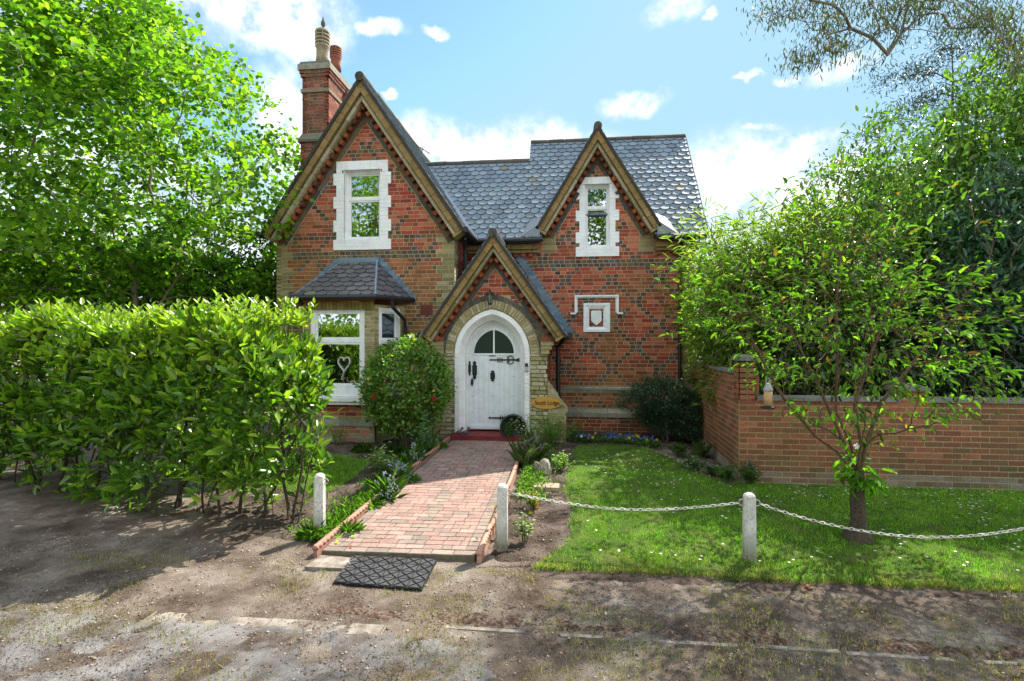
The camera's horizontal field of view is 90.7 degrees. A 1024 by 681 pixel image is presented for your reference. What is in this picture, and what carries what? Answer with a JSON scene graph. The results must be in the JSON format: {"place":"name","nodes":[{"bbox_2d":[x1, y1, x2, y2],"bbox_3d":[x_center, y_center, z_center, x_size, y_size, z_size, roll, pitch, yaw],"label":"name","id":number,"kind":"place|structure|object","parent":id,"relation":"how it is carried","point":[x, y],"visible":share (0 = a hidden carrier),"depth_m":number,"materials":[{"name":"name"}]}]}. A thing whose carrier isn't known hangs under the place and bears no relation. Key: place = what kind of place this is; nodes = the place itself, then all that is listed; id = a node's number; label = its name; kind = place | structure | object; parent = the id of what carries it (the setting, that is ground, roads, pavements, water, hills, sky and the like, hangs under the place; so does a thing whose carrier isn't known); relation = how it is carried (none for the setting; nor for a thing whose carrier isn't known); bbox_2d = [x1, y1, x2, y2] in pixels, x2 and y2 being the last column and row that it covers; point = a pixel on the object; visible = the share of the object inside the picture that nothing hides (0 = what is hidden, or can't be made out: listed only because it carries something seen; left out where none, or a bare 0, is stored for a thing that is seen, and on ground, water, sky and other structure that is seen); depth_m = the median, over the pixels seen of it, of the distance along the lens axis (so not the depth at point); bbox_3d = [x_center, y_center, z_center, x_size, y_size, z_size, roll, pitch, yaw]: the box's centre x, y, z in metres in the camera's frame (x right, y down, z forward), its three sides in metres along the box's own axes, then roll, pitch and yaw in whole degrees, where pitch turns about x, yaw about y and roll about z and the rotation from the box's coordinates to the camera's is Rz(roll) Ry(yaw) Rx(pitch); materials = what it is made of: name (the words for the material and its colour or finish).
{"place":"outdoors","nodes":[
{"label":"outdoors","id":0,"kind":"place"},
{"bbox_2d":[0,607,501,680],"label":"lane","id":1,"kind":"structure","parent":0,"point":[222,631],"depth_m":3.24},
{"bbox_2d":[196,450,370,492],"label":"side lawn","id":2,"kind":"structure","parent":0,"point":[329,483],"depth_m":7.18,"materials":[{"name":"green plant"}]},
{"bbox_2d":[322,440,522,561],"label":"garden path","id":3,"kind":"structure","parent":0,"point":[443,509],"depth_m":5.63,"materials":[{"name":"brick"}]},
{"bbox_2d":[0,354,1023,680],"bbox_3d":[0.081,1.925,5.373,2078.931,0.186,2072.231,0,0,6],"label":"ground","id":4,"kind":"structure","parent":0,"point":[26,514],"depth_m":3.85,"materials":[{"name":"brown soil"}]},
{"bbox_2d":[0,217,150,417],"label":"evergreen bush","id":5,"kind":"object","parent":4,"relation":"on","point":[47,300],"visible":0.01,"depth_m":12.29,"materials":[{"name":"green plant"}]},
{"bbox_2d":[0,0,314,418],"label":"broadleaf tree","id":6,"kind":"object","parent":4,"relation":"on","point":[69,44],"visible":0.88,"depth_m":8.93,"materials":[{"name":"green plant"}]},
{"bbox_2d":[90,242,232,412],"bbox_3d":[-8.856,-0.315,13.115,5.780,5.283,3.882,0,0,6],"label":"evergreen bush","id":7,"kind":"object","parent":4,"relation":"on","point":[148,300],"visible":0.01,"depth_m":12.01,"materials":[{"name":"green plant"}]},
{"bbox_2d":[0,289,343,523],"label":"laurel hedge","id":8,"kind":"object","parent":4,"relation":"on","point":[86,354],"visible":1,"depth_m":5.66,"materials":[{"name":"green plant"}]},
{"bbox_2d":[163,222,276,423],"bbox_3d":[-6.141,-0.310,11.453,3.893,5.099,3.012,0,0,6],"label":"evergreen bush","id":9,"kind":"object","parent":4,"relation":"on","point":[238,267],"visible":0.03,"depth_m":11.24,"materials":[{"name":"green plant"}]},
{"bbox_2d":[144,611,386,634],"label":"kerb stones","id":10,"kind":"object","parent":4,"relation":"on","point":[356,628],"visible":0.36,"depth_m":3.57,"materials":[{"name":"grey stone"}]},
{"bbox_2d":[198,432,436,545],"bbox_3d":[-3.290,1.928,7.449,4.050,0.216,5.100,0,0,6],"label":"side flower bed","id":11,"kind":"object","parent":4,"relation":"on","point":[246,514],"visible":0.21,"depth_m":6.00,"materials":[{"name":"soil"}]},
{"bbox_2d":[215,443,397,543],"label":"soil crumbs","id":12,"kind":"object","parent":11,"relation":"on","point":[298,510],"visible":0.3,"depth_m":5.97,"materials":[{"name":"brown soil"}]},
{"bbox_2d":[293,520,332,541],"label":"strappy clump","id":13,"kind":"object","parent":11,"relation":"on","point":[306,528],"visible":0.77,"depth_m":5.02,"materials":[{"name":"green plant"}]},
{"bbox_2d":[313,473,328,527],"bbox_3d":[-1.935,1.680,5.139,0.152,0.660,0.109,0,0,6],"label":"bollard","id":14,"kind":"object","parent":11,"relation":"on","point":[319,511],"visible":0.81,"depth_m":5.10,"materials":[{"name":"paint"}]},
{"bbox_2d":[328,422,349,445],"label":"fern","id":15,"kind":"object","parent":11,"relation":"on","point":[339,437],"visible":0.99,"depth_m":8.84,"materials":[{"name":"green plant"}]},
{"bbox_2d":[331,518,368,537],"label":"strappy clump","id":16,"kind":"object","parent":11,"relation":"on","point":[356,525],"visible":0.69,"depth_m":5.11,"materials":[{"name":"green plant"}]},
{"bbox_2d":[275,438,442,541],"bbox_3d":[-1.837,1.894,7.049,0.831,0.362,4.262,0,0,9],"label":"ground cover","id":17,"kind":"object","parent":11,"relation":"on","point":[345,512],"visible":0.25,"depth_m":5.79,"materials":[{"name":"green plant"}]},
{"bbox_2d":[350,441,376,453],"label":"strappy clump","id":18,"kind":"object","parent":11,"relation":"on","point":[359,448],"visible":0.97,"depth_m":8.34,"materials":[{"name":"green plant"}]},
{"bbox_2d":[357,494,387,511],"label":"strappy clump","id":19,"kind":"object","parent":11,"relation":"on","point":[377,501],"visible":0.59,"depth_m":5.82,"materials":[{"name":"green plant"}]},
{"bbox_2d":[364,442,396,471],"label":"rose bush","id":20,"kind":"object","parent":11,"relation":"on","point":[381,460],"visible":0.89,"depth_m":7.27,"materials":[{"name":"green plant"}]},
{"bbox_2d":[363,467,410,502],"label":"bluebell clump","id":21,"kind":"object","parent":11,"relation":"on","point":[388,490],"visible":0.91,"depth_m":6.04,"materials":[{"name":"green plant"}]},
{"bbox_2d":[385,443,408,454],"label":"strappy clump","id":22,"kind":"object","parent":11,"relation":"on","point":[396,448],"visible":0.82,"depth_m":8.24,"materials":[{"name":"green plant"}]},
{"bbox_2d":[382,455,417,479],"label":"bluebell clump","id":23,"kind":"object","parent":11,"relation":"on","point":[407,468],"visible":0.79,"depth_m":6.67,"materials":[{"name":"green plant"}]},
{"bbox_2d":[351,333,456,447],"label":"camellia bush","id":24,"kind":"object","parent":11,"relation":"on","point":[433,397],"visible":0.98,"depth_m":8.39,"materials":[{"name":"green plant"}]},
{"bbox_2d":[395,438,429,464],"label":"bluebell clump","id":25,"kind":"object","parent":11,"relation":"on","point":[414,454],"visible":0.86,"depth_m":7.45,"materials":[{"name":"green plant"}]},
{"bbox_2d":[407,412,432,453],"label":"rose bush","id":26,"kind":"object","parent":11,"relation":"on","point":[423,428],"visible":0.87,"depth_m":8.05,"materials":[{"name":"green plant"}]},
{"bbox_2d":[411,427,441,450],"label":"bluebell clump","id":27,"kind":"object","parent":11,"relation":"on","point":[434,436],"visible":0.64,"depth_m":8.27,"materials":[{"name":"green plant"}]},
{"bbox_2d":[433,439,448,449],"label":"strappy clump","id":28,"kind":"object","parent":11,"relation":"on","point":[443,445],"visible":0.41,"depth_m":8.45,"materials":[{"name":"green plant"}]},
{"bbox_2d":[312,519,348,556],"bbox_3d":[-1.763,1.949,4.963,0.060,0.184,0.632,0,0,9],"label":"rope edging tile","id":29,"kind":"object","parent":4,"relation":"on","point":[318,547],"visible":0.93,"depth_m":4.80,"materials":[{"name":"ceramic"}]},
{"bbox_2d":[305,555,356,570],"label":"stone slab","id":30,"kind":"structure","parent":4,"relation":"on","point":[335,563],"depth_m":4.47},
{"bbox_2d":[346,498,373,523],"bbox_3d":[-1.671,1.926,5.590,0.060,0.184,0.632,0,0,9],"label":"rope edging tile","id":31,"kind":"object","parent":4,"relation":"on","point":[361,511],"visible":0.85,"depth_m":5.54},
{"bbox_2d":[333,555,436,591],"bbox_3d":[-1.095,1.992,4.344,0.813,0.039,0.542,0,0,6],"label":"rubber mat","id":32,"kind":"object","parent":4,"relation":"on","point":[367,572],"visible":1,"depth_m":4.30,"materials":[{"name":"black rubber"}]},
{"bbox_2d":[405,471,421,483],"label":"strappy clump","id":33,"kind":"object","parent":4,"relation":"on","point":[415,477],"visible":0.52,"depth_m":6.68,"materials":[{"name":"green plant"}]},
{"bbox_2d":[412,454,427,471],"bbox_3d":[-1.368,1.840,7.466,0.060,0.184,0.632,0,0,9],"label":"rope edging tile","id":34,"kind":"object","parent":4,"relation":"on","point":[419,464],"visible":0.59,"depth_m":7.39,"materials":[{"name":"ceramic"}]},
{"bbox_2d":[427,445,439,459],"bbox_3d":[-1.271,1.823,8.092,0.060,0.184,0.632,0,0,9],"label":"rope edging tile","id":35,"kind":"object","parent":4,"relation":"on","point":[434,451],"visible":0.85,"depth_m":8.08,"materials":[{"name":"orange ceramic"}]},
{"bbox_2d":[438,436,449,445],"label":"rope edging tile","id":36,"kind":"object","parent":4,"relation":"on","point":[447,439],"visible":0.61,"depth_m":8.85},
{"bbox_2d":[255,17,708,442],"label":"brick lodge","id":37,"kind":"structure","parent":4,"relation":"on","point":[557,247],"depth_m":9.89,"materials":[{"name":"brick"}]},
{"bbox_2d":[311,310,369,404],"bbox_3d":[-3.105,0.273,9.169,1.406,1.758,0.240,0,0,6],"label":"window","id":38,"kind":"structure","parent":37,"relation":"in","point":[342,331],"depth_m":9.24,"materials":[{"name":"white paint"}]},
{"bbox_2d":[337,357,350,379],"bbox_3d":[-3.067,0.509,9.230,0.245,0.424,0.024,0,0,6],"label":"heart wreath","id":39,"kind":"object","parent":37,"relation":"hanging from","point":[341,367],"visible":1,"depth_m":9.22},
{"bbox_2d":[333,160,390,249],"bbox_3d":[-2.877,-2.605,9.843,1.153,1.714,0.231,0,0,6],"label":"window","id":40,"kind":"structure","parent":37,"relation":"in","point":[361,203],"depth_m":9.80,"materials":[{"name":"white paint"}]},
{"bbox_2d":[377,307,403,398],"bbox_3d":[-2.280,0.243,9.404,0.150,1.698,0.662,0,0,39],"label":"window","id":41,"kind":"structure","parent":37,"relation":"in","point":[389,321],"depth_m":9.43,"materials":[{"name":"white paint"}]},
{"bbox_2d":[415,143,429,155],"bbox_3d":[-2.267,-4.442,12.719,0.432,1.050,0.400,0,0,6],"label":"roof aerial","id":42,"kind":"object","parent":37,"relation":"attached to","point":[422,149],"visible":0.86,"depth_m":12.71,"materials":[{"name":"metal"}]},
{"bbox_2d":[486,289,493,304],"bbox_3d":[-0.405,-0.783,9.081,0.122,0.295,0.172,0,0,-23],"label":"wall lantern","id":43,"kind":"object","parent":37,"relation":"attached to","point":[489,294],"depth_m":9.04,"materials":[{"name":"metal"}]},
{"bbox_2d":[468,323,519,430],"bbox_3d":[-0.355,0.677,9.450,0.996,2.028,0.108,0,0,6],"label":"door","id":44,"kind":"structure","parent":37,"relation":"in","point":[493,366],"depth_m":9.45,"materials":[{"name":"white paint"}]},
{"bbox_2d":[500,414,525,435],"bbox_3d":[0.024,1.545,9.008,0.479,0.479,0.145,0,0,6],"label":"round planter","id":45,"kind":"object","parent":37,"relation":"on","point":[507,418],"visible":0.66,"depth_m":8.99,"materials":[{"name":"metal"}]},
{"bbox_2d":[503,417,513,438],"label":"potted plant","id":46,"kind":"object","parent":45,"relation":"in","point":[509,434],"visible":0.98,"depth_m":8.90,"materials":[{"name":"green plant"}]},
{"bbox_2d":[530,397,560,408],"bbox_3d":[0.604,1.117,9.048,0.560,0.217,0.024,0,0,6],"label":"house sign","id":47,"kind":"object","parent":37,"relation":"attached to","point":[545,402],"visible":1,"depth_m":9.04,"materials":[{"name":"brown wood"}]},
{"bbox_2d":[576,176,618,256],"bbox_3d":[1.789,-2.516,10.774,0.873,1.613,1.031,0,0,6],"label":"window","id":48,"kind":"structure","parent":37,"relation":"in","point":[596,236],"depth_m":10.31,"materials":[{"name":"white paint"}]},
{"bbox_2d":[476,523,492,563],"bbox_3d":[-0.257,1.954,4.855,0.060,0.185,0.623,0,0,7],"label":"rope edging tile","id":49,"kind":"object","parent":4,"relation":"on","point":[481,551],"visible":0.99,"depth_m":4.76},
{"bbox_2d":[490,507,496,535],"bbox_3d":[-0.170,1.930,5.474,0.060,0.185,0.623,0,0,7],"label":"rope edging tile","id":50,"kind":"object","parent":4,"relation":"on","point":[492,521],"visible":0.4,"depth_m":5.25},
{"bbox_2d":[507,470,515,493],"bbox_3d":[-0.011,1.879,6.713,0.060,0.185,0.623,0,0,7],"label":"rope edging tile","id":51,"kind":"object","parent":4,"relation":"on","point":[511,480],"visible":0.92,"depth_m":6.68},
{"bbox_2d":[0,549,1023,680],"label":"verge weeds","id":52,"kind":"object","parent":4,"relation":"on","point":[423,650],"visible":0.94,"depth_m":3.44,"materials":[{"name":"green plant"}]},
{"bbox_2d":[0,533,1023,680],"bbox_3d":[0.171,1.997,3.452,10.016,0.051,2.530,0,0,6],"label":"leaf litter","id":53,"kind":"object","parent":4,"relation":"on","point":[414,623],"visible":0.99,"depth_m":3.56,"materials":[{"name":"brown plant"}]},
{"bbox_2d":[512,461,519,477],"bbox_3d":[0.066,1.844,7.332,0.060,0.185,0.623,0,0,7],"label":"rope edging tile","id":54,"kind":"object","parent":4,"relation":"on","point":[516,466],"visible":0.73,"depth_m":7.18,"materials":[{"name":"orange ceramic"}]},
{"bbox_2d":[491,430,723,561],"bbox_3d":[1.754,1.927,7.354,3.700,0.224,6.200,0,0,6],"label":"flower bed","id":55,"kind":"object","parent":4,"relation":"on","point":[516,547],"visible":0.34,"depth_m":5.69,"materials":[{"name":"soil"}]},
{"bbox_2d":[490,505,496,527],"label":"trailing plant","id":56,"kind":"object","parent":55,"relation":"on","point":[495,518],"visible":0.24,"depth_m":5.06,"materials":[{"name":"yellow plant"}]},
{"bbox_2d":[496,483,511,551],"bbox_3d":[-0.071,1.685,4.796,0.153,0.650,0.109,0,0,6],"label":"bollard","id":57,"kind":"object","parent":55,"relation":"on","point":[502,520],"visible":0.96,"depth_m":4.75,"materials":[{"name":"paint"}]},
{"bbox_2d":[511,492,739,510],"bbox_3d":[1.014,1.502,4.658,2.067,0.124,0.052,0,0,7],"label":"chain","id":58,"kind":"object","parent":57,"relation":"hanging from","point":[629,508],"visible":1,"depth_m":4.63,"materials":[{"name":"white metal"}]},
{"bbox_2d":[511,508,534,542],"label":"rose bush","id":59,"kind":"object","parent":55,"relation":"on","point":[522,526],"visible":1,"depth_m":4.94,"materials":[{"name":"green plant"}]},
{"bbox_2d":[506,437,544,466],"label":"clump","id":60,"kind":"object","parent":55,"relation":"on","point":[528,455],"visible":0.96,"depth_m":7.43,"materials":[{"name":"green plant"}]},
{"bbox_2d":[510,408,543,442],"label":"rose bush","id":61,"kind":"object","parent":55,"relation":"on","point":[527,424],"visible":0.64,"depth_m":8.58,"materials":[{"name":"green plant"}]},
{"bbox_2d":[521,487,544,510],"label":"leafy perennial","id":62,"kind":"object","parent":55,"relation":"on","point":[533,503],"visible":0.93,"depth_m":5.82,"materials":[{"name":"green plant"}]},
{"bbox_2d":[516,428,552,459],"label":"bluebell clump","id":63,"kind":"object","parent":55,"relation":"on","point":[531,438],"visible":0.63,"depth_m":7.75,"materials":[{"name":"green plant"}]},
{"bbox_2d":[512,440,572,499],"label":"ground cover","id":64,"kind":"object","parent":55,"relation":"on","point":[528,474],"visible":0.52,"depth_m":6.82,"materials":[{"name":"green plant"}]},
{"bbox_2d":[533,458,551,475],"bbox_3d":[0.422,1.812,7.158,0.277,0.307,0.149,0,0,25],"label":"ornamental stone","id":65,"kind":"object","parent":55,"relation":"on","point":[543,465],"visible":0.69,"depth_m":7.10,"materials":[{"name":"grey stone"}]},
{"bbox_2d":[534,483,558,491],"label":"edging bricks","id":66,"kind":"object","parent":55,"relation":"on","point":[554,487],"visible":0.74,"depth_m":6.44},
{"bbox_2d":[536,410,576,446],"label":"green shrub","id":67,"kind":"object","parent":55,"relation":"on","point":[551,434],"visible":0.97,"depth_m":8.74,"materials":[{"name":"green plant"}]},
{"bbox_2d":[552,450,575,470],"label":"leafy perennial","id":68,"kind":"object","parent":55,"relation":"on","point":[560,464],"visible":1,"depth_m":7.27,"materials":[{"name":"green plant"}]},
{"bbox_2d":[563,417,584,441],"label":"green shrub","id":69,"kind":"object","parent":55,"relation":"on","point":[572,436],"visible":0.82,"depth_m":9.09,"materials":[{"name":"green plant"}]},
{"bbox_2d":[572,431,661,447],"bbox_3d":[1.865,1.778,9.098,1.566,0.229,0.643,0,0,6],"label":"pansy planting","id":70,"kind":"object","parent":55,"relation":"on","point":[590,438],"visible":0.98,"depth_m":8.98,"materials":[{"name":"green plant"}]},
{"bbox_2d":[611,372,703,441],"bbox_3d":[2.927,1.268,9.471,2.107,1.361,1.066,0,0,6],"label":"spreading evergreen","id":71,"kind":"object","parent":55,"relation":"on","point":[683,397],"visible":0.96,"depth_m":9.33,"materials":[{"name":"green plant"}]},
{"bbox_2d":[690,441,714,457],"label":"leafy perennial","id":72,"kind":"object","parent":55,"relation":"on","point":[702,451],"visible":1,"depth_m":8.27,"materials":[{"name":"green plant"}]},
{"bbox_2d":[655,188,812,419],"bbox_3d":[3.617,-0.170,8.840,2.240,4.141,3.094,0,0,6],"label":"bamboo clump","id":73,"kind":"object","parent":55,"relation":"on","point":[706,345],"visible":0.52,"depth_m":8.12,"materials":[{"name":"green plant"}]},
{"bbox_2d":[316,602,1023,660],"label":"moss strip","id":74,"kind":"object","parent":4,"relation":"on","point":[477,619],"visible":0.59,"depth_m":3.44,"materials":[{"name":"green plant"}]},
{"bbox_2d":[664,441,689,455],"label":"leafy perennial","id":75,"kind":"object","parent":4,"relation":"on","point":[678,448],"visible":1,"depth_m":8.28,"materials":[{"name":"green plant"}]},
{"bbox_2d":[677,452,707,470],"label":"leafy perennial","id":76,"kind":"object","parent":4,"relation":"on","point":[693,463],"visible":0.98,"depth_m":7.32,"materials":[{"name":"green plant"}]},
{"bbox_2d":[703,464,720,474],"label":"leafy perennial","id":77,"kind":"object","parent":4,"relation":"on","point":[707,469],"visible":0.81,"depth_m":7.25,"materials":[{"name":"green plant"}]},
{"bbox_2d":[695,232,731,361],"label":"evergreen shrub","id":78,"kind":"object","parent":4,"relation":"on","point":[710,255],"depth_m":11.08,"materials":[{"name":"green plant"}]},
{"bbox_2d":[711,462,742,482],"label":"leafy perennial","id":79,"kind":"object","parent":4,"relation":"on","point":[728,475],"visible":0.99,"depth_m":6.84,"materials":[{"name":"green plant"}]},
{"bbox_2d":[443,625,1016,665],"bbox_3d":[2.163,2.072,3.240,5.392,0.153,0.049,0,0,6],"label":"kerb edge","id":80,"kind":"object","parent":4,"relation":"on","point":[772,647],"visible":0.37,"depth_m":3.29,"materials":[{"name":"grey stone"}]},
{"bbox_2d":[524,560,1023,601],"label":"lawn edge soil","id":81,"kind":"structure","parent":4,"relation":"on","point":[624,577],"depth_m":4.12,"materials":[{"name":"brown soil"}]},
{"bbox_2d":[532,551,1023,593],"bbox_3d":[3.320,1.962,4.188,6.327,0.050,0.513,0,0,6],"label":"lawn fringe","id":82,"kind":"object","parent":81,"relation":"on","point":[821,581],"visible":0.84,"depth_m":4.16,"materials":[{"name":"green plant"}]},
{"bbox_2d":[692,241,896,411],"bbox_3d":[5.816,0.015,10.082,4.789,4.490,2.798,0,0,6],"label":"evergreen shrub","id":83,"kind":"object","parent":4,"relation":"on","point":[842,279],"depth_m":9.96,"materials":[{"name":"green plant"}]},
{"bbox_2d":[732,184,921,395],"bbox_3d":[4.844,-0.282,8.162,2.423,4.364,2.518,0,0,6],"label":"bamboo clump","id":84,"kind":"object","parent":4,"relation":"on","point":[821,301],"visible":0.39,"depth_m":7.65,"materials":[{"name":"green plant"}]},
{"bbox_2d":[690,354,1023,490],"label":"garden wall","id":85,"kind":"structure","parent":4,"relation":"on","point":[988,451],"depth_m":6.79,"materials":[{"name":"brick"}]},
{"bbox_2d":[753,299,989,397],"bbox_3d":[5.084,0.741,7.615,3.389,2.715,1.551,0,0,6],"label":"evergreen shrub","id":86,"kind":"object","parent":4,"relation":"on","point":[848,364],"visible":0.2,"depth_m":7.45,"materials":[{"name":"green plant"}]},
{"bbox_2d":[754,90,991,395],"bbox_3d":[5.854,-1.002,8.438,3.236,6.028,3.073,0,0,-31],"label":"evergreen shrub","id":87,"kind":"object","parent":4,"relation":"on","point":[875,183],"visible":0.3,"depth_m":7.81,"materials":[{"name":"green plant"}]},
{"bbox_2d":[736,0,1023,100],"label":"eucalyptus tree","id":88,"kind":"object","parent":4,"relation":"on","point":[983,19],"visible":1,"depth_m":7.54,"materials":[{"name":"green plant"}]},
{"bbox_2d":[822,167,970,280],"bbox_3d":[16.456,-2.645,21.212,5.001,9.308,5.961,0,0,-39],"label":"distant tree","id":89,"kind":"object","parent":4,"relation":"on","point":[878,172],"visible":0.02,"depth_m":21.43,"materials":[{"name":"green plant"}]},
{"bbox_2d":[840,147,1023,396],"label":"rhododendron","id":90,"kind":"object","parent":4,"relation":"on","point":[997,204],"visible":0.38,"depth_m":7.38,"materials":[{"name":"green plant"}]},
{"bbox_2d":[875,32,1023,321],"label":"laurel tree","id":91,"kind":"object","parent":4,"relation":"on","point":[1010,130],"visible":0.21,"depth_m":8.98,"materials":[{"name":"green plant"}]},
{"bbox_2d":[879,312,1023,397],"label":"evergreen shrub","id":92,"kind":"object","parent":4,"relation":"on","point":[981,392],"visible":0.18,"depth_m":7.23,"materials":[{"name":"green plant"}]},
{"bbox_2d":[946,182,1023,397],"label":"rhododendron","id":93,"kind":"object","parent":4,"relation":"on","point":[1014,349],"visible":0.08,"depth_m":8.07,"materials":[{"name":"green plant"}]},
{"bbox_2d":[0,530,1023,680],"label":"gravel","id":94,"kind":"structure","parent":0,"point":[387,628],"depth_m":3.61,"materials":[{"name":"grey gravel"}]},
{"bbox_2d":[0,0,1023,330],"label":"sky","id":95,"kind":"structure","parent":0,"point":[467,80],"materials":[{"name":"blue"}]},
{"bbox_2d":[531,443,1023,592],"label":"lawn","id":96,"kind":"structure","parent":0,"point":[632,526],"depth_m":5.19,"materials":[{"name":"green plant"}]},
{"bbox_2d":[738,492,760,561],"bbox_3d":[2.120,1.670,4.518,0.159,0.620,0.124,0,0,44],"label":"bollard","id":97,"kind":"object","parent":96,"relation":"on","point":[749,539],"visible":0.99,"depth_m":4.47,"materials":[{"name":"paint"}]},
{"bbox_2d":[759,503,1023,538],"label":"chain","id":98,"kind":"object","parent":97,"relation":"hanging from","point":[913,536],"visible":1,"depth_m":4.37,"materials":[{"name":"white metal"}]},
{"bbox_2d":[737,459,762,485],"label":"leafy perennial","id":99,"kind":"object","parent":96,"relation":"on","point":[751,477],"visible":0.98,"depth_m":6.79,"materials":[{"name":"green plant"}]},
{"bbox_2d":[587,452,1019,570],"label":"daisies","id":100,"kind":"object","parent":96,"relation":"on","point":[823,496],"visible":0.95,"depth_m":5.77,"materials":[{"name":"white plant"}]},
{"bbox_2d":[650,148,1023,544],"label":"cherry tree","id":101,"kind":"object","parent":96,"relation":"on","point":[854,476],"visible":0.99,"depth_m":4.88,"materials":[{"name":"green plant"}]},
{"bbox_2d":[760,378,775,408],"bbox_3d":[2.413,0.495,4.767,0.137,0.297,0.125,0,0,6],"label":"bird feeder","id":102,"kind":"object","parent":101,"relation":"hanging from","point":[768,390],"visible":1,"depth_m":4.74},
{"bbox_2d":[820,5,1023,243],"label":"conifer","id":103,"kind":"object","parent":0,"point":[951,50],"visible":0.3,"depth_m":11.97,"materials":[{"name":"green plant"}]}
]}

